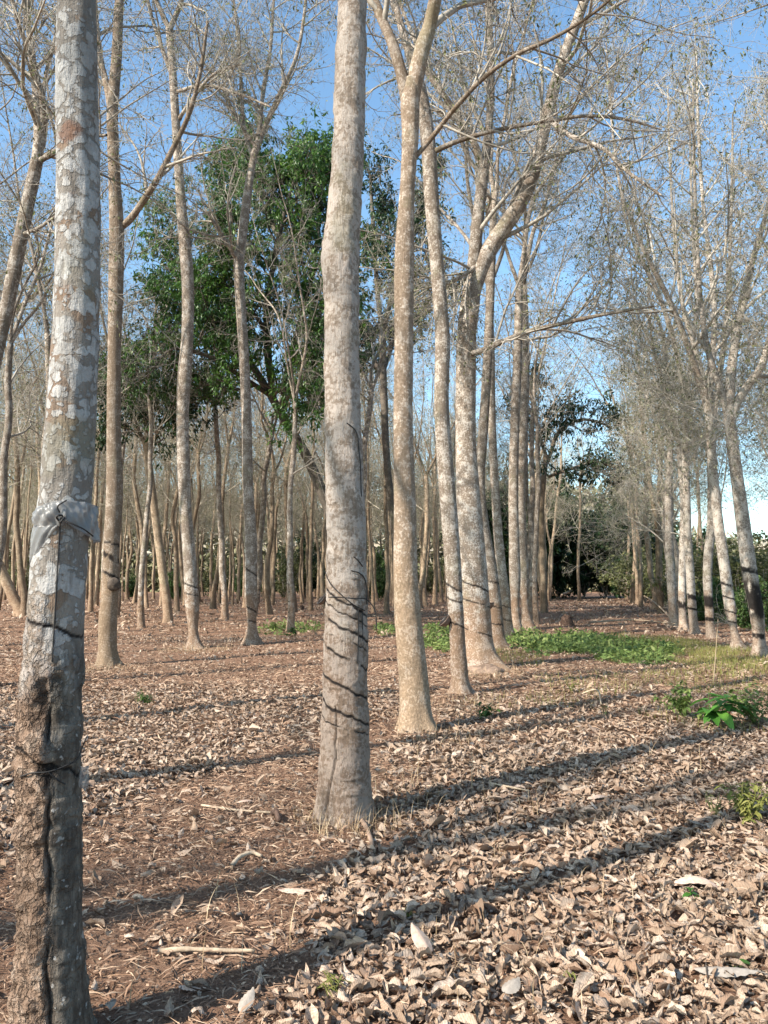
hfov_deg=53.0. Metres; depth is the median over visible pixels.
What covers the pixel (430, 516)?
rubber tree
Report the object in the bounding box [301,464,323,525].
rubber tree
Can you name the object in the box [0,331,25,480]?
rubber tree
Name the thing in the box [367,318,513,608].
rubber tree
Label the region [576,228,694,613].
rubber tree
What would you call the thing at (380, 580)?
shrub
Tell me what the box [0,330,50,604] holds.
rubber tree
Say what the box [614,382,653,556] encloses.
rubber tree
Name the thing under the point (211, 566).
rubber tree
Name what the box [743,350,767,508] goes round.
rubber tree
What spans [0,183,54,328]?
leafy tree
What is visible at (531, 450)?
rubber tree
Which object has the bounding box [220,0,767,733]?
rubber tree
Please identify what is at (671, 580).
rubber tree
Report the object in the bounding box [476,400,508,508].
rubber tree
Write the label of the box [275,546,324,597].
shrub
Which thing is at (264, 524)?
rubber tree
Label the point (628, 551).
rubber tree
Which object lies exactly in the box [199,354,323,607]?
rubber tree
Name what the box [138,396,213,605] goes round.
rubber tree
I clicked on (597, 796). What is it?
fallen leaf
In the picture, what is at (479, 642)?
rubber tree
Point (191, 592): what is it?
rubber tree
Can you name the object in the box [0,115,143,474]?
rubber tree
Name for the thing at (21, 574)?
rubber tree
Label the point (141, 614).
rubber tree
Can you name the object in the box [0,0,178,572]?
rubber tree
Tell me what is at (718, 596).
shrub
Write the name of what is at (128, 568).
rubber tree
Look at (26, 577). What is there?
shrub
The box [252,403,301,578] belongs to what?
rubber tree
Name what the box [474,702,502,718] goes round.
seedling
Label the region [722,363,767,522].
rubber tree
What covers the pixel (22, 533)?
rubber tree
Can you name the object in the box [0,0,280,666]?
rubber tree
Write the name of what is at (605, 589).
shrub
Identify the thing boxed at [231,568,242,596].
shrub
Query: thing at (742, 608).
shrub
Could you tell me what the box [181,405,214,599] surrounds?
rubber tree
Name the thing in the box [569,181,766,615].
rubber tree
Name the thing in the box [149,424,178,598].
rubber tree
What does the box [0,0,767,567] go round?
sky
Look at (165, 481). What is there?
rubber tree
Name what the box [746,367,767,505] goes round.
rubber tree
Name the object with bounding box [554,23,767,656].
rubber tree
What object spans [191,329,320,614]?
rubber tree
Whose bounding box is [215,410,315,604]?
rubber tree
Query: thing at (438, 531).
rubber tree
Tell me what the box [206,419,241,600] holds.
rubber tree
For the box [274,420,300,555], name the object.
rubber tree
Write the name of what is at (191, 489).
rubber tree
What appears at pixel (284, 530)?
rubber tree
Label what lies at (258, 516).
rubber tree
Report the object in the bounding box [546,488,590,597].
shrub
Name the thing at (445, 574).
rubber tree
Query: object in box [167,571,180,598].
shrub
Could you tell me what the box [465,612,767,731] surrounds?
yellow grass
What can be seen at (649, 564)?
rubber tree
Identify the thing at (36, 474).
rubber tree
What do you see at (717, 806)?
seedling
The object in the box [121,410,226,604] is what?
rubber tree
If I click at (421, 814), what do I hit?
dry grass
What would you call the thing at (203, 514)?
rubber tree
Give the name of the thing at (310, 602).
rubber tree
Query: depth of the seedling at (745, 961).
2.94 m
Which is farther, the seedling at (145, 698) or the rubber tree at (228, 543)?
the rubber tree at (228, 543)
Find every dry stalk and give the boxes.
[417,752,418,787]
[471,752,472,790]
[713,623,717,680]
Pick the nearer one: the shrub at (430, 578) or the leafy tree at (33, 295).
the leafy tree at (33, 295)
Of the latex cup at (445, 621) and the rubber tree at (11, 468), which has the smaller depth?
the latex cup at (445, 621)
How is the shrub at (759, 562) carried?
on the ground at (228, 922)
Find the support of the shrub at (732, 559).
on the ground at (228, 922)
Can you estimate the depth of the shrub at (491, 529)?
59.13 m
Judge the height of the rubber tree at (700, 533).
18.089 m
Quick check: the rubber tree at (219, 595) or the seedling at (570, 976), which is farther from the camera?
the rubber tree at (219, 595)
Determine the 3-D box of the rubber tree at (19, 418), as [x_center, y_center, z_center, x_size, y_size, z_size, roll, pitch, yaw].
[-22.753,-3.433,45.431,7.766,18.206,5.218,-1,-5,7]
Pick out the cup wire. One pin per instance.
(58, 768)
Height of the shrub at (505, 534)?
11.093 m
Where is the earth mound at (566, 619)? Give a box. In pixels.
[560,614,573,625]
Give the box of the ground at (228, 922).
[0,586,767,1023]
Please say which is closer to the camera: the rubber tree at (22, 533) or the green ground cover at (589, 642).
the green ground cover at (589, 642)
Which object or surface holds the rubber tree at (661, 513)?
on the ground at (228, 922)
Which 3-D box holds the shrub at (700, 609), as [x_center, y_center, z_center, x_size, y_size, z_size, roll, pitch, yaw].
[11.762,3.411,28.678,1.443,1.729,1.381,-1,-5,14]
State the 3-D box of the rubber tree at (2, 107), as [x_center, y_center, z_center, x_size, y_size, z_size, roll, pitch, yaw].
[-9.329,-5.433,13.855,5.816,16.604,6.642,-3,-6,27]
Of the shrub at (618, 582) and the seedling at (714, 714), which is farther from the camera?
the shrub at (618, 582)
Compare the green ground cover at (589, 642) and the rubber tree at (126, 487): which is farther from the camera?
the rubber tree at (126, 487)
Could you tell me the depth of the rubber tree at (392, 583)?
41.51 m
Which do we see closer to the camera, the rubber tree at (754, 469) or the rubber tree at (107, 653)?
the rubber tree at (107, 653)
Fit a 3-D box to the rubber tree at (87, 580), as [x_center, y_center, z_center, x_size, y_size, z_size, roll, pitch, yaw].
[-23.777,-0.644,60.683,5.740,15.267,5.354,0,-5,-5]
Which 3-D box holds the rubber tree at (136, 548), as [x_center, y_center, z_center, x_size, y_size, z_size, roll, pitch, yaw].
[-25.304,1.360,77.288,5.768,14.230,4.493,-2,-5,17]
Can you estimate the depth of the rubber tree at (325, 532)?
58.31 m
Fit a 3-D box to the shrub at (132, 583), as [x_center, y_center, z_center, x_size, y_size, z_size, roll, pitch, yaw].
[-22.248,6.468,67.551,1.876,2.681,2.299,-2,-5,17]
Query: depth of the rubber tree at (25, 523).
60.43 m
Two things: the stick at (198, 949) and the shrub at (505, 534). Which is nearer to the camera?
the stick at (198, 949)
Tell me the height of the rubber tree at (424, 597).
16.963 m
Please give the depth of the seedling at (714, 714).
7.71 m
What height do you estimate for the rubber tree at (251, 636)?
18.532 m
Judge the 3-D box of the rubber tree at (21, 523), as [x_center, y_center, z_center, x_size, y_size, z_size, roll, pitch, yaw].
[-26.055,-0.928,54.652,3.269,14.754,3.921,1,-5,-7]
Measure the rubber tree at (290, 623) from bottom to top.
15.482 m
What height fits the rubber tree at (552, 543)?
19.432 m
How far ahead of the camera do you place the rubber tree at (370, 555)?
35.97 m
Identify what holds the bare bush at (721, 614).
on the ground at (228, 922)
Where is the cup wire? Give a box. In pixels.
[20,736,86,784]
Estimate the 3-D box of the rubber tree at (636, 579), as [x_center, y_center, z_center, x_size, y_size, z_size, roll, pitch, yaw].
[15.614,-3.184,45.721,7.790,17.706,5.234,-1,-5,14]
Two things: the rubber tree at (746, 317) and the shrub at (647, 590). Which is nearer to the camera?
the rubber tree at (746, 317)
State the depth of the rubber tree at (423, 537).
66.63 m
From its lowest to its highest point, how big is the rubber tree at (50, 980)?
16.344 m
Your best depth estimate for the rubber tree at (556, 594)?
66.85 m
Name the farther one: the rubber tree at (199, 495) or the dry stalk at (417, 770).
the rubber tree at (199, 495)
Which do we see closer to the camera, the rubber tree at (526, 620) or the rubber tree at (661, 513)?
the rubber tree at (526, 620)
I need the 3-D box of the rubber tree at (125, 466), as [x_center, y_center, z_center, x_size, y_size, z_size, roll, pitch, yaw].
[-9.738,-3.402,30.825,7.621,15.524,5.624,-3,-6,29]
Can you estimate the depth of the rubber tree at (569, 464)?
76.53 m
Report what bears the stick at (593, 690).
on the ground at (228, 922)
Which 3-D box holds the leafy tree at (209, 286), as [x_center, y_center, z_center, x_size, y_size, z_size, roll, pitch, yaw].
[-4.287,-5.421,25.152,9.101,18.499,7.484,0,-5,0]
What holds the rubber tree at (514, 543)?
on the ground at (228, 922)
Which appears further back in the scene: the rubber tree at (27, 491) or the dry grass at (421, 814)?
the rubber tree at (27, 491)
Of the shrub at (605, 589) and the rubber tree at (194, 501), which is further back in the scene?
the shrub at (605, 589)
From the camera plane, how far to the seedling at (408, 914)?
3.43 m
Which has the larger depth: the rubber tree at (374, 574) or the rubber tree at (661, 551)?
the rubber tree at (374, 574)
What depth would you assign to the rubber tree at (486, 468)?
55.80 m
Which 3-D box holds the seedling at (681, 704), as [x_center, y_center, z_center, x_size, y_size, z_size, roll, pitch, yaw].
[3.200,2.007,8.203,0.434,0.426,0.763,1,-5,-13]
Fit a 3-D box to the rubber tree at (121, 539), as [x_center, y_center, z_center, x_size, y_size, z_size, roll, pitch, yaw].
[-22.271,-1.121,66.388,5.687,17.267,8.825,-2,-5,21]
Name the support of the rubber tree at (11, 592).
on the ground at (228, 922)
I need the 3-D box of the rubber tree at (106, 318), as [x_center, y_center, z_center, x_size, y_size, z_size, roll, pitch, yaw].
[-8.008,-4.181,22.496,3.753,15.612,5.987,-3,-6,32]
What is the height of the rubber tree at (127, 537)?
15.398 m
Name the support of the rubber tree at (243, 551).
on the ground at (228, 922)
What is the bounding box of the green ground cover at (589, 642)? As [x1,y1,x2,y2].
[257,618,686,666]
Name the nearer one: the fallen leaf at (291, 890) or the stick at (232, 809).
the fallen leaf at (291, 890)
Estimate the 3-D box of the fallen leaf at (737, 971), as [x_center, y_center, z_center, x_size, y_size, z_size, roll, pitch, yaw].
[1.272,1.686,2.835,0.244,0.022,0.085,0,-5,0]
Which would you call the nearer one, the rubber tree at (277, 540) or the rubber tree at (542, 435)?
the rubber tree at (542, 435)
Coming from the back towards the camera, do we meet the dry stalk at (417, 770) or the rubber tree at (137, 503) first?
the rubber tree at (137, 503)
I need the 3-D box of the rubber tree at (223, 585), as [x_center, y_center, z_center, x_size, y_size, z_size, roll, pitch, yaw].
[-7.127,-3.855,29.548,5.358,16.264,7.252,-1,-5,8]
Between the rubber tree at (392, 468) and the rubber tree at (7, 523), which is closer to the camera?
the rubber tree at (392, 468)
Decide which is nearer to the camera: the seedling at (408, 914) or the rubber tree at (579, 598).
the seedling at (408, 914)
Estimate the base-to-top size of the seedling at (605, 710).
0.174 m
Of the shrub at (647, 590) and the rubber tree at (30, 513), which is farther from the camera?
the rubber tree at (30, 513)
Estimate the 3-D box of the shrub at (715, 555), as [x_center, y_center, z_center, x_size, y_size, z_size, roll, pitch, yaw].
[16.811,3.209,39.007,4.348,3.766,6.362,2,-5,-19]
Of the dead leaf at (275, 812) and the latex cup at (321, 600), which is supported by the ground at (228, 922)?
the dead leaf at (275, 812)
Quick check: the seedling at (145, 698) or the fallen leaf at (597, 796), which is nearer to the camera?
the fallen leaf at (597, 796)
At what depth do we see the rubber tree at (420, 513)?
59.86 m
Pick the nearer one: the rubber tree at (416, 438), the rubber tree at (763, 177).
the rubber tree at (763, 177)
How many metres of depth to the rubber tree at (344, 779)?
4.95 m
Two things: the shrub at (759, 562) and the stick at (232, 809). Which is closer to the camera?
the stick at (232, 809)
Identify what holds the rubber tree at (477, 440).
on the ground at (228, 922)
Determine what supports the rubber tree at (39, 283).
on the ground at (228, 922)
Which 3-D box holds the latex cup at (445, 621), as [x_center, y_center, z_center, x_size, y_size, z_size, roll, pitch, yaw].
[0.857,1.433,10.276,0.101,0.278,0.182,43,-11,-5]
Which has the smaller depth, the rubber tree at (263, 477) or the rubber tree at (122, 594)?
the rubber tree at (263, 477)
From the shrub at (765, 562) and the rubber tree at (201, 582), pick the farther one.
the rubber tree at (201, 582)
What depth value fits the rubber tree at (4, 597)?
58.11 m
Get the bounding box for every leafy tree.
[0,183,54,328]
[95,262,236,622]
[98,90,390,516]
[317,128,466,617]
[496,356,646,612]
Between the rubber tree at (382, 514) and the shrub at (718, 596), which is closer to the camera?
the shrub at (718, 596)
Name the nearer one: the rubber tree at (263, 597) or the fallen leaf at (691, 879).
the fallen leaf at (691, 879)
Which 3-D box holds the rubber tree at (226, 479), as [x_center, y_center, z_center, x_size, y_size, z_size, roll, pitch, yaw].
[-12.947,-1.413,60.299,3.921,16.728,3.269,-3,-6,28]
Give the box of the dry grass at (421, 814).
[85,638,761,1022]
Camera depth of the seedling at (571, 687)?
10.23 m
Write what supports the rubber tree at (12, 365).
on the ground at (228, 922)
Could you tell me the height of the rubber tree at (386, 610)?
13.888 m
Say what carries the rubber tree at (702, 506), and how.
on the ground at (228, 922)
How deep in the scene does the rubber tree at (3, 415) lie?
23.50 m
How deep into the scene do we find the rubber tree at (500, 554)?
19.59 m
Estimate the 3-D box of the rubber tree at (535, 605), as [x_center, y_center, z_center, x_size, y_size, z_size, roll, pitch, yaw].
[4.759,-3.353,26.309,6.312,14.602,3.957,0,-5,2]
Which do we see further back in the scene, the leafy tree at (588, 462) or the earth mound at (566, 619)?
the leafy tree at (588, 462)
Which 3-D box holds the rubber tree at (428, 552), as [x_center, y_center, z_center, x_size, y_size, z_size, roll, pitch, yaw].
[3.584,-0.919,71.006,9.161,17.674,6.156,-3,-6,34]
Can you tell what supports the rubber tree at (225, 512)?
on the ground at (228, 922)
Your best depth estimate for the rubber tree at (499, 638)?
17.07 m
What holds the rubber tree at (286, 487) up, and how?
on the ground at (228, 922)
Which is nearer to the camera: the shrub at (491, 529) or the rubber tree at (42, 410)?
the rubber tree at (42, 410)
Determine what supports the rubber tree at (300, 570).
on the ground at (228, 922)
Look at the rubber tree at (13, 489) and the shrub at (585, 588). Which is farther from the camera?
the shrub at (585, 588)
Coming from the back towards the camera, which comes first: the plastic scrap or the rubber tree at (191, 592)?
the rubber tree at (191, 592)
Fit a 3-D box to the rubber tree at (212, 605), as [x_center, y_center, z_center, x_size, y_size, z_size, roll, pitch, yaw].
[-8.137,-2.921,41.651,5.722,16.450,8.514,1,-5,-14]
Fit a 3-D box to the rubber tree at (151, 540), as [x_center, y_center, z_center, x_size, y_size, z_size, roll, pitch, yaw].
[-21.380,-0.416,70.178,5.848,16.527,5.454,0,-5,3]
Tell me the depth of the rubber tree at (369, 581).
52.54 m
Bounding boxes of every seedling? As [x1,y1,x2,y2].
[134,688,156,702]
[268,622,278,630]
[280,627,304,636]
[315,970,350,1005]
[404,907,415,918]
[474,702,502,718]
[563,970,576,989]
[566,679,577,693]
[599,702,608,714]
[651,680,721,720]
[682,887,699,899]
[688,693,753,729]
[704,790,726,814]
[713,780,767,823]
[725,959,752,966]
[726,682,767,723]
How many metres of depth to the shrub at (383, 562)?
69.38 m
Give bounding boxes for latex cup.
[317,593,325,604]
[439,615,449,626]
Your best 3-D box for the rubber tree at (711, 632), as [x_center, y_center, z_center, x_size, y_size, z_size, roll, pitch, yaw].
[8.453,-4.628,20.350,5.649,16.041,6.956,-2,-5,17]
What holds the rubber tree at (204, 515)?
on the ground at (228, 922)
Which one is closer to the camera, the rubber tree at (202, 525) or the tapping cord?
the tapping cord
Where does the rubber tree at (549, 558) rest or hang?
on the ground at (228, 922)
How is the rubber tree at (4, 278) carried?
on the ground at (228, 922)
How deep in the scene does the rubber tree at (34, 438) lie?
30.56 m
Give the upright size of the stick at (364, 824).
0.073 m
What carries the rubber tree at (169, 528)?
on the ground at (228, 922)
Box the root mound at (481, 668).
[468,663,505,674]
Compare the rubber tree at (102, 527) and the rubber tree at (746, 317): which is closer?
the rubber tree at (746, 317)
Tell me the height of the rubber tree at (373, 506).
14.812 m
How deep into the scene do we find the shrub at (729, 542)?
35.06 m
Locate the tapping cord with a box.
[325,423,376,662]
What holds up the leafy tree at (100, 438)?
on the ground at (228, 922)
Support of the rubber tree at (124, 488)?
on the ground at (228, 922)
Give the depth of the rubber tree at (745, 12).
10.99 m
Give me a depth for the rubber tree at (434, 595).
46.83 m
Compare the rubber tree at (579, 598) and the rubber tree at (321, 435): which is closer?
the rubber tree at (321, 435)
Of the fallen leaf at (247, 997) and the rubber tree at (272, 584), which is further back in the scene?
the rubber tree at (272, 584)
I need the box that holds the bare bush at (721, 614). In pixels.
[698,590,740,624]
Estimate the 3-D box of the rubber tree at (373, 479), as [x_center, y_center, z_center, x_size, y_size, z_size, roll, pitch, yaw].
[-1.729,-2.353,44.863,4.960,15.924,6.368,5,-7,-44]
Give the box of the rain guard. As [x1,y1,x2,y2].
[29,499,100,661]
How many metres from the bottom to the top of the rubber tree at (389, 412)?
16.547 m
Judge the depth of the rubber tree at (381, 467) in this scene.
59.74 m
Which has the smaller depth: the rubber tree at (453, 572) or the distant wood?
the rubber tree at (453, 572)
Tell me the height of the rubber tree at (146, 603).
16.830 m
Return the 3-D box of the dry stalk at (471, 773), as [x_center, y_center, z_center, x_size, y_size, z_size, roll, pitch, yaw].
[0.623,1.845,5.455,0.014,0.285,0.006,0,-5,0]
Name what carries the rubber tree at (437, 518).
on the ground at (228, 922)
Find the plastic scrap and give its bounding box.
[78,766,88,787]
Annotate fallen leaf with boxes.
[178,985,205,990]
[238,987,254,1011]
[278,887,316,893]
[411,922,432,950]
[502,977,520,993]
[587,795,609,798]
[668,876,717,887]
[695,966,765,977]
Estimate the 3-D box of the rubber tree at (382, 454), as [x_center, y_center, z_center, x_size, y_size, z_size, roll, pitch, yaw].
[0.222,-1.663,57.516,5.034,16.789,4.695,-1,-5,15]
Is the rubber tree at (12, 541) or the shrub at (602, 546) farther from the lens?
the rubber tree at (12, 541)
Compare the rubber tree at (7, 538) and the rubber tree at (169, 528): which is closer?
the rubber tree at (7, 538)
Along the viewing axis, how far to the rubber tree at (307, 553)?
53.97 m
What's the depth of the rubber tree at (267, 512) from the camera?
38.69 m
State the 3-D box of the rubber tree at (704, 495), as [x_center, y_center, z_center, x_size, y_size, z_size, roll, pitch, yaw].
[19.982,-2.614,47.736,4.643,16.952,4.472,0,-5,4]
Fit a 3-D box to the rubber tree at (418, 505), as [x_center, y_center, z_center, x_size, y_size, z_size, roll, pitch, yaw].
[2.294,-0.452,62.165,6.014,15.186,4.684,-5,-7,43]
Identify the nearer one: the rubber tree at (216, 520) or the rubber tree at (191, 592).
the rubber tree at (191, 592)
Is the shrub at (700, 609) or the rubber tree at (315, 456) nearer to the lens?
the shrub at (700, 609)
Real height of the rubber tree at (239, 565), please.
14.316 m
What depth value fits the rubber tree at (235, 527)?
76.82 m
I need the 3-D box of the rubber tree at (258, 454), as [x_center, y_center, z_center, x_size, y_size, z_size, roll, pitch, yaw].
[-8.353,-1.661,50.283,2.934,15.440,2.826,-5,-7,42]
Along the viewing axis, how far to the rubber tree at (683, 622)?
22.95 m
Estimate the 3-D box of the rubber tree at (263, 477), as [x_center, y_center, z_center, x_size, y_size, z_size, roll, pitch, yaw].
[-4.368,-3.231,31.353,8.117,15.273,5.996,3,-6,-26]
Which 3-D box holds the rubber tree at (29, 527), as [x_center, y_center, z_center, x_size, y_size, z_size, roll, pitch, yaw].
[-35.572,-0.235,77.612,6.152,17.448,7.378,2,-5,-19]
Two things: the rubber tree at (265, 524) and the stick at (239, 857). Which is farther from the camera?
the rubber tree at (265, 524)
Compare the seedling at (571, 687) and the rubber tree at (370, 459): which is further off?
the rubber tree at (370, 459)
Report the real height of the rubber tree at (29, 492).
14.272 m
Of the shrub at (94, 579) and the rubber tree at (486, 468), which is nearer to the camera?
the rubber tree at (486, 468)
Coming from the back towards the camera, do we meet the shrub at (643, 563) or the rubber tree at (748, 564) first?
the shrub at (643, 563)
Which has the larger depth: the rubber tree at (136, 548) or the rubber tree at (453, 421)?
the rubber tree at (136, 548)
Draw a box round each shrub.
[7,559,28,593]
[88,564,100,595]
[121,574,135,596]
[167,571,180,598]
[202,547,235,595]
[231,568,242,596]
[275,530,324,595]
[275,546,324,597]
[367,552,385,599]
[372,544,418,590]
[418,560,444,596]
[439,489,527,583]
[485,461,548,590]
[499,453,582,598]
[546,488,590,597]
[553,493,609,597]
[566,493,632,597]
[581,486,706,597]
[584,543,654,602]
[613,545,698,579]
[631,545,674,605]
[647,538,767,602]
[661,535,766,594]
[674,542,767,600]
[686,581,704,620]
[700,575,739,623]
[719,530,767,601]
[723,581,766,628]
[729,544,767,580]
[758,575,767,630]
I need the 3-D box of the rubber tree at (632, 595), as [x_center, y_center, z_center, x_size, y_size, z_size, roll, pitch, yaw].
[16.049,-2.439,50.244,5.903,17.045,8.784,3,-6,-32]
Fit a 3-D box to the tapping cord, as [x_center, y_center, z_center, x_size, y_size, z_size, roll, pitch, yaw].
[-0.226,0.189,4.917,0.351,1.529,0.124,-1,-5,7]
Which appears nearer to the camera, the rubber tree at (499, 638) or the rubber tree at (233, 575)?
the rubber tree at (499, 638)
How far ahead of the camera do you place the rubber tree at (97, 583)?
45.45 m
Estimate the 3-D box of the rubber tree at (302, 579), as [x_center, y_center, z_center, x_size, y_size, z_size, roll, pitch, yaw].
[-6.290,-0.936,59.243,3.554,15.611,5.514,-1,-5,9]
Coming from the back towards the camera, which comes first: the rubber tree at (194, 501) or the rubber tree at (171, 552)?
the rubber tree at (171, 552)
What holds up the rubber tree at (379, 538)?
on the ground at (228, 922)
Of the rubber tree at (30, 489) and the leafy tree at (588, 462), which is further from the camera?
the rubber tree at (30, 489)
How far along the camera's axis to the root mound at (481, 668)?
12.41 m
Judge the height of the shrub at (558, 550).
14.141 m
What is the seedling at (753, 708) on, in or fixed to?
on the ground at (228, 922)
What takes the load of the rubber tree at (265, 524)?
on the ground at (228, 922)
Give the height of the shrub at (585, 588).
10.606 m
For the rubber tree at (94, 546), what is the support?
on the ground at (228, 922)
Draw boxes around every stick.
[158,946,254,953]
[201,804,269,813]
[230,851,262,867]
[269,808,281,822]
[360,818,374,864]
[490,782,529,791]
[582,689,600,703]
[590,614,675,623]
[644,595,668,616]
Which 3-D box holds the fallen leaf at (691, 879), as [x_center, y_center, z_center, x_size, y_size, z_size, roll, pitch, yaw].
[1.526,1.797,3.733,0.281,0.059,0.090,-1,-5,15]
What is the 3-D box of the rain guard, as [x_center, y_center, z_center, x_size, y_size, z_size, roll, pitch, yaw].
[-1.076,0.229,2.591,0.222,0.531,0.184,2,-5,-22]
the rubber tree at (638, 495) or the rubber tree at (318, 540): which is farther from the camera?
the rubber tree at (318, 540)
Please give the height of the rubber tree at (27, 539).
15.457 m
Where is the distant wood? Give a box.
[7,474,767,591]
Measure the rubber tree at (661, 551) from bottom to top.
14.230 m
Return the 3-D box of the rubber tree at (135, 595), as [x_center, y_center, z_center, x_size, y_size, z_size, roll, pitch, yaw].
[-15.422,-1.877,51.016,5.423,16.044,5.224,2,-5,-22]
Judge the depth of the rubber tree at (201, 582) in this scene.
69.48 m
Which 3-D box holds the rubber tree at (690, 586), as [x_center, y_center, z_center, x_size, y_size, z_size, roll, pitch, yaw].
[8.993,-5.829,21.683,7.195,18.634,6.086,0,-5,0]
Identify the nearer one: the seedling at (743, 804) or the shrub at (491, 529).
the seedling at (743, 804)
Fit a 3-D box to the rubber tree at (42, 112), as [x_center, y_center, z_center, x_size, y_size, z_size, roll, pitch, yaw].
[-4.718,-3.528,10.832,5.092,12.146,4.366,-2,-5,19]
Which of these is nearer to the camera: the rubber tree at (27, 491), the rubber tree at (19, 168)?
the rubber tree at (19, 168)
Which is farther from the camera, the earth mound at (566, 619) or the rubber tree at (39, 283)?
the earth mound at (566, 619)
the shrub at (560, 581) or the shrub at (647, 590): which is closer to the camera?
the shrub at (647, 590)
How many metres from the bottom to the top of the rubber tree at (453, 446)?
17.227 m
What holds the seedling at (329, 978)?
on the ground at (228, 922)
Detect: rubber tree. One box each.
[0,0,106,253]
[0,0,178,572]
[0,0,235,383]
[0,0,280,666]
[0,1,177,456]
[0,54,166,231]
[0,60,45,443]
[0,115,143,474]
[0,182,53,496]
[0,241,38,462]
[0,273,52,615]
[0,277,104,494]
[0,285,43,609]
[0,310,50,499]
[0,319,20,615]
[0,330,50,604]
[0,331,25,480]
[0,370,37,517]
[0,387,37,522]
[0,409,34,599]
[1,209,123,503]
[1,238,39,425]
[6,0,100,1023]
[7,227,132,418]
[7,455,29,568]
[8,370,44,526]
[8,391,35,597]
[8,408,44,547]
[9,370,45,573]
[9,423,31,591]
[9,436,36,572]
[9,471,21,576]
[11,473,32,546]
[14,333,141,517]
[19,417,39,539]
[20,450,40,579]
[22,311,51,491]
[25,391,165,532]
[26,114,219,583]
[45,201,239,627]
[85,453,102,598]
[87,298,136,611]
[89,475,103,576]
[92,343,149,565]
[93,342,132,605]
[93,401,103,598]
[93,418,131,597]
[94,246,208,616]
[95,279,202,613]
[97,425,143,529]
[98,438,137,571]
[102,193,268,619]
[102,333,160,607]
[103,0,325,648]
[105,433,150,599]
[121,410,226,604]
[121,431,139,601]
[122,459,138,596]
[123,476,144,579]
[123,486,152,576]
[125,270,200,612]
[126,418,178,598]
[127,413,178,602]
[129,421,200,533]
[132,0,336,644]
[132,445,172,596]
[136,401,219,603]
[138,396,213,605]
[144,433,196,564]
[144,468,175,578]
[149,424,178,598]
[155,432,209,583]
[158,440,205,579]
[168,347,242,530]
[169,358,215,607]
[169,413,243,602]
[178,446,215,596]
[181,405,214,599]
[189,423,212,574]
[190,262,381,616]
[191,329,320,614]
[193,415,217,579]
[193,429,237,568]
[194,86,390,631]
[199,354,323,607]
[199,410,268,601]
[200,310,286,608]
[200,407,238,598]
[200,442,243,594]
[200,467,244,594]
[202,418,242,510]
[204,405,241,605]
[204,423,238,583]
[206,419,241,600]
[207,361,291,535]
[207,444,297,540]
[213,449,267,597]
[215,380,285,598]
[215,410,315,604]
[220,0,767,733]
[223,379,324,611]
[225,442,244,558]
[232,381,309,503]
[239,324,297,587]
[242,399,265,602]
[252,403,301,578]
[253,463,269,539]
[255,0,758,697]
[255,394,323,603]
[258,334,325,608]
[266,394,319,602]
[268,405,319,596]
[268,434,305,594]
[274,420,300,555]
[275,441,304,560]
[276,424,324,599]
[276,449,298,576]
[277,369,325,506]
[278,162,473,498]
[278,295,325,610]
[282,416,321,598]
[283,428,326,600]
[289,0,767,670]
[295,418,323,596]
[296,353,393,495]
[296,434,322,595]
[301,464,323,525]
[302,426,391,595]
[303,374,360,473]
[312,0,376,828]
[322,376,383,511]
[359,0,644,649]
[359,273,393,612]
[360,317,420,607]
[360,345,393,613]
[360,377,388,511]
[361,381,393,601]
[361,401,419,515]
[361,421,435,522]
[362,394,391,602]
[362,434,393,600]
[363,0,558,639]
[365,396,384,597]
[366,406,393,600]
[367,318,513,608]
[367,498,383,595]
[370,470,384,560]
[371,348,451,606]
[374,351,420,602]
[379,370,392,478]
[388,333,455,527]
[388,349,510,604]
[389,435,453,583]
[390,0,640,632]
[390,444,439,543]
[391,431,440,544]
[392,419,452,595]
[413,390,502,601]
[414,434,440,594]
[415,373,480,602]
[415,451,429,598]
[419,437,441,595]
[426,396,507,503]
[427,0,616,630]
[430,212,623,623]
[431,367,456,500]
[431,409,455,598]
[434,278,459,483]
[438,389,508,503]
[438,457,455,594]
[449,305,600,608]
[476,275,625,580]
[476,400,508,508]
[477,330,602,605]
[488,185,615,618]
[503,415,569,577]
[519,0,767,649]
[528,349,588,600]
[528,390,587,601]
[540,310,706,609]
[540,444,608,596]
[547,208,767,630]
[550,422,592,512]
[552,392,611,600]
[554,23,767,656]
[567,136,760,626]
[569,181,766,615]
[572,382,656,599]
[574,16,767,633]
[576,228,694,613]
[576,272,730,560]
[581,322,674,604]
[584,342,691,603]
[592,28,767,638]
[592,331,654,606]
[596,329,692,610]
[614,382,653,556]
[625,0,767,287]
[636,361,767,528]
[670,0,767,296]
[672,363,754,556]
[675,0,767,398]
[677,377,742,528]
[690,417,730,554]
[698,271,767,470]
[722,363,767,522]
[731,361,767,509]
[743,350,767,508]
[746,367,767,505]
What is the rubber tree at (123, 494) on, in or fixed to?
on the ground at (228, 922)
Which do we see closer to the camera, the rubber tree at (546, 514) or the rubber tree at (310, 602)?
the rubber tree at (310, 602)
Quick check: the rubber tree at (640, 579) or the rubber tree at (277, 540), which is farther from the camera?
the rubber tree at (277, 540)

